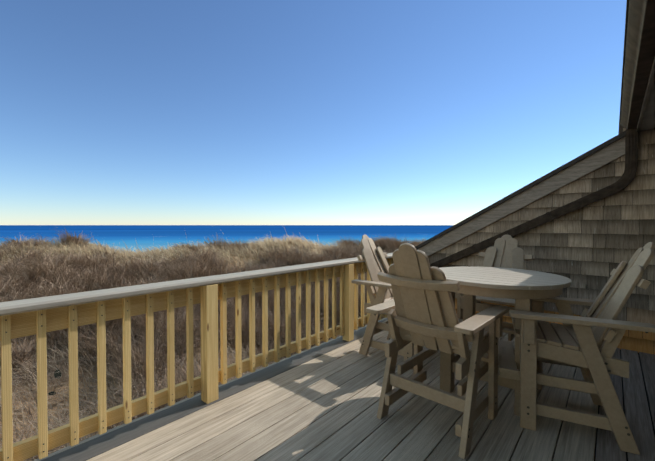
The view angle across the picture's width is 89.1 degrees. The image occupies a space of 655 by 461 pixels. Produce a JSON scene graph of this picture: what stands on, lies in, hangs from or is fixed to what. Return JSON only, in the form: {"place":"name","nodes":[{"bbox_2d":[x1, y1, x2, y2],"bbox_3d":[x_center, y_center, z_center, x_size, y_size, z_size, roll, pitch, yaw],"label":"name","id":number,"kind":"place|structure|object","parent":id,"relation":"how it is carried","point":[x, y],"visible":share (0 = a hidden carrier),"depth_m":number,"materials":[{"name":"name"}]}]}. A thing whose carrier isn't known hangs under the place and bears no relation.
{"place":"outdoors","nodes":[
{"label":"outdoors","id":0,"kind":"place"},
{"bbox_2d":[33,318,385,460],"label":"deck edge board","id":1,"kind":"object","parent":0,"point":[108,431],"depth_m":2.32,"materials":[{"name":"wood"}]},
{"bbox_2d":[0,230,426,460],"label":"dune terrain","id":2,"kind":"structure","parent":0,"point":[54,398],"depth_m":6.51,"materials":[{"name":"beige plant"}]},
{"bbox_2d":[48,320,332,394],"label":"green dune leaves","id":3,"kind":"object","parent":2,"relation":"on","point":[57,374],"visible":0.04,"depth_m":6.45,"materials":[{"name":"green plant"}]},
{"bbox_2d":[0,229,429,459],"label":"dune shrub twigs","id":4,"kind":"object","parent":2,"relation":"on","point":[41,275],"visible":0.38,"depth_m":9.69,"materials":[{"name":"brown plant"}]},
{"bbox_2d":[0,225,452,251],"bbox_3d":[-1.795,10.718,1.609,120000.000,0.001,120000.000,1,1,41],"label":"sea water","id":5,"kind":"structure","parent":0,"point":[142,236],"depth_m":486.74,"materials":[{"name":"blue liquid"}]},
{"bbox_2d":[0,0,626,224],"label":"sky","id":6,"kind":"structure","parent":0,"point":[113,112],"materials":[{"name":"blue"}]},
{"bbox_2d":[415,131,625,249],"bbox_3d":[4.930,-0.278,7.783,2.840,1.632,9.085,1,1,41],"label":"roof edge","id":7,"kind":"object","parent":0,"point":[560,168],"depth_m":3.96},
{"bbox_2d":[428,128,654,354],"bbox_3d":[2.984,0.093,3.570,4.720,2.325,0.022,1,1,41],"label":"house wall shingles","id":8,"kind":"object","parent":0,"point":[620,224],"visible":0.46,"depth_m":3.63,"materials":[{"name":"brown wood"}]},
{"bbox_2d":[473,212,553,251],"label":"house downspout straps","id":9,"kind":"object","parent":8,"relation":"attached to","point":[549,216],"visible":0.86,"depth_m":3.83,"materials":[{"name":"brown metal"}]},
{"bbox_2d":[417,137,624,255],"bbox_3d":[2.022,-0.113,4.373,2.810,1.749,0.049,1,1,41],"label":"rake board","id":10,"kind":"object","parent":8,"relation":"attached to","point":[590,163],"depth_m":3.97,"materials":[{"name":"wood"}]},
{"bbox_2d":[430,128,637,267],"bbox_3d":[2.227,-0.175,4.156,2.402,1.738,0.068,1,1,41],"label":"downspout","id":11,"kind":"object","parent":8,"relation":"attached to","point":[631,162],"visible":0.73,"depth_m":3.66,"materials":[{"name":"brown metal"}]},
{"bbox_2d":[552,352,654,460],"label":"deck board gaps","id":12,"kind":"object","parent":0,"point":[623,410],"depth_m":2.38,"materials":[{"name":"grey"}]},
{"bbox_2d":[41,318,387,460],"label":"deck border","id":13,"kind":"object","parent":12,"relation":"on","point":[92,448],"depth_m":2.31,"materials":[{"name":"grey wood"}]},
{"bbox_2d":[0,258,392,460],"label":"railing balusters","id":14,"kind":"object","parent":13,"relation":"on","point":[209,326],"visible":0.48,"depth_m":2.37,"materials":[{"name":"beige wood"}]},
{"bbox_2d":[5,267,357,458],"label":"screws","id":15,"kind":"object","parent":14,"relation":"in","point":[171,303],"visible":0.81,"depth_m":2.25,"materials":[{"name":"grey metal"}]},
{"bbox_2d":[0,258,393,460],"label":"railing rails","id":16,"kind":"object","parent":14,"relation":"attached to","point":[23,324],"visible":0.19,"depth_m":2.06,"materials":[{"name":"beige wood"}]},
{"bbox_2d":[0,253,392,315],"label":"handrail","id":17,"kind":"object","parent":16,"relation":"on","point":[28,305],"visible":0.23,"depth_m":2.10,"materials":[{"name":"grey wood"}]},
{"bbox_2d":[86,330,599,460],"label":"deck boards","id":18,"kind":"object","parent":12,"relation":"on","point":[323,407],"depth_m":2.14,"materials":[{"name":"grey wood"}]},
{"bbox_2d":[351,235,437,369],"bbox_3d":[0.717,0.644,3.377,0.849,1.190,0.699,1,1,41],"label":"chair","id":19,"kind":"object","parent":18,"relation":"on","point":[373,258],"visible":0.35,"depth_m":3.30,"materials":[{"name":"grey wood"}]},
{"bbox_2d":[366,243,509,458],"bbox_3d":[0.736,0.662,2.229,0.699,1.190,0.849,1,1,43],"label":"chair","id":20,"kind":"object","parent":18,"relation":"on","point":[420,309],"visible":1,"depth_m":2.06,"materials":[{"name":"grey wood"}]},
{"bbox_2d":[455,235,532,340],"bbox_3d":[1.723,0.643,3.383,0.699,1.190,0.849,1,1,41],"label":"chair","id":21,"kind":"object","parent":18,"relation":"on","point":[504,252],"visible":0.29,"depth_m":3.50,"materials":[{"name":"grey wood"}]},
{"bbox_2d":[440,266,571,415],"bbox_3d":[1.306,0.798,2.631,1.000,0.905,0.994,1,1,41],"label":"round table","id":22,"kind":"object","parent":18,"relation":"on","point":[523,288],"visible":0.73,"depth_m":2.35,"materials":[{"name":"grey wood"}]},
{"bbox_2d":[498,242,654,454],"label":"chair","id":23,"kind":"object","parent":18,"relation":"on","point":[588,334],"visible":0.94,"depth_m":2.05,"materials":[{"name":"grey wood"}]},
{"bbox_2d":[595,348,654,460],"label":"deck boards","id":24,"kind":"object","parent":12,"relation":"on","point":[637,415],"depth_m":2.34,"materials":[{"name":"grey wood"}]},
{"bbox_2d":[618,0,628,133],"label":"house roof","id":25,"kind":"structure","parent":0,"point":[624,53],"depth_m":2.21,"materials":[{"name":"black"}]},
{"bbox_2d":[637,55,654,132],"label":"trim board","id":26,"kind":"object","parent":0,"point":[651,80],"depth_m":2.42,"materials":[{"name":"brown wood"}]},
{"bbox_2d":[620,0,654,129],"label":"house gutter","id":27,"kind":"object","parent":26,"relation":"attached to","point":[640,50],"visible":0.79,"depth_m":1.97,"materials":[{"name":"brown metal"}]},
{"bbox_2d":[640,81,654,130],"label":"house soffit","id":28,"kind":"structure","parent":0,"point":[648,122],"depth_m":2.89,"materials":[{"name":"brown wood"}]}
]}

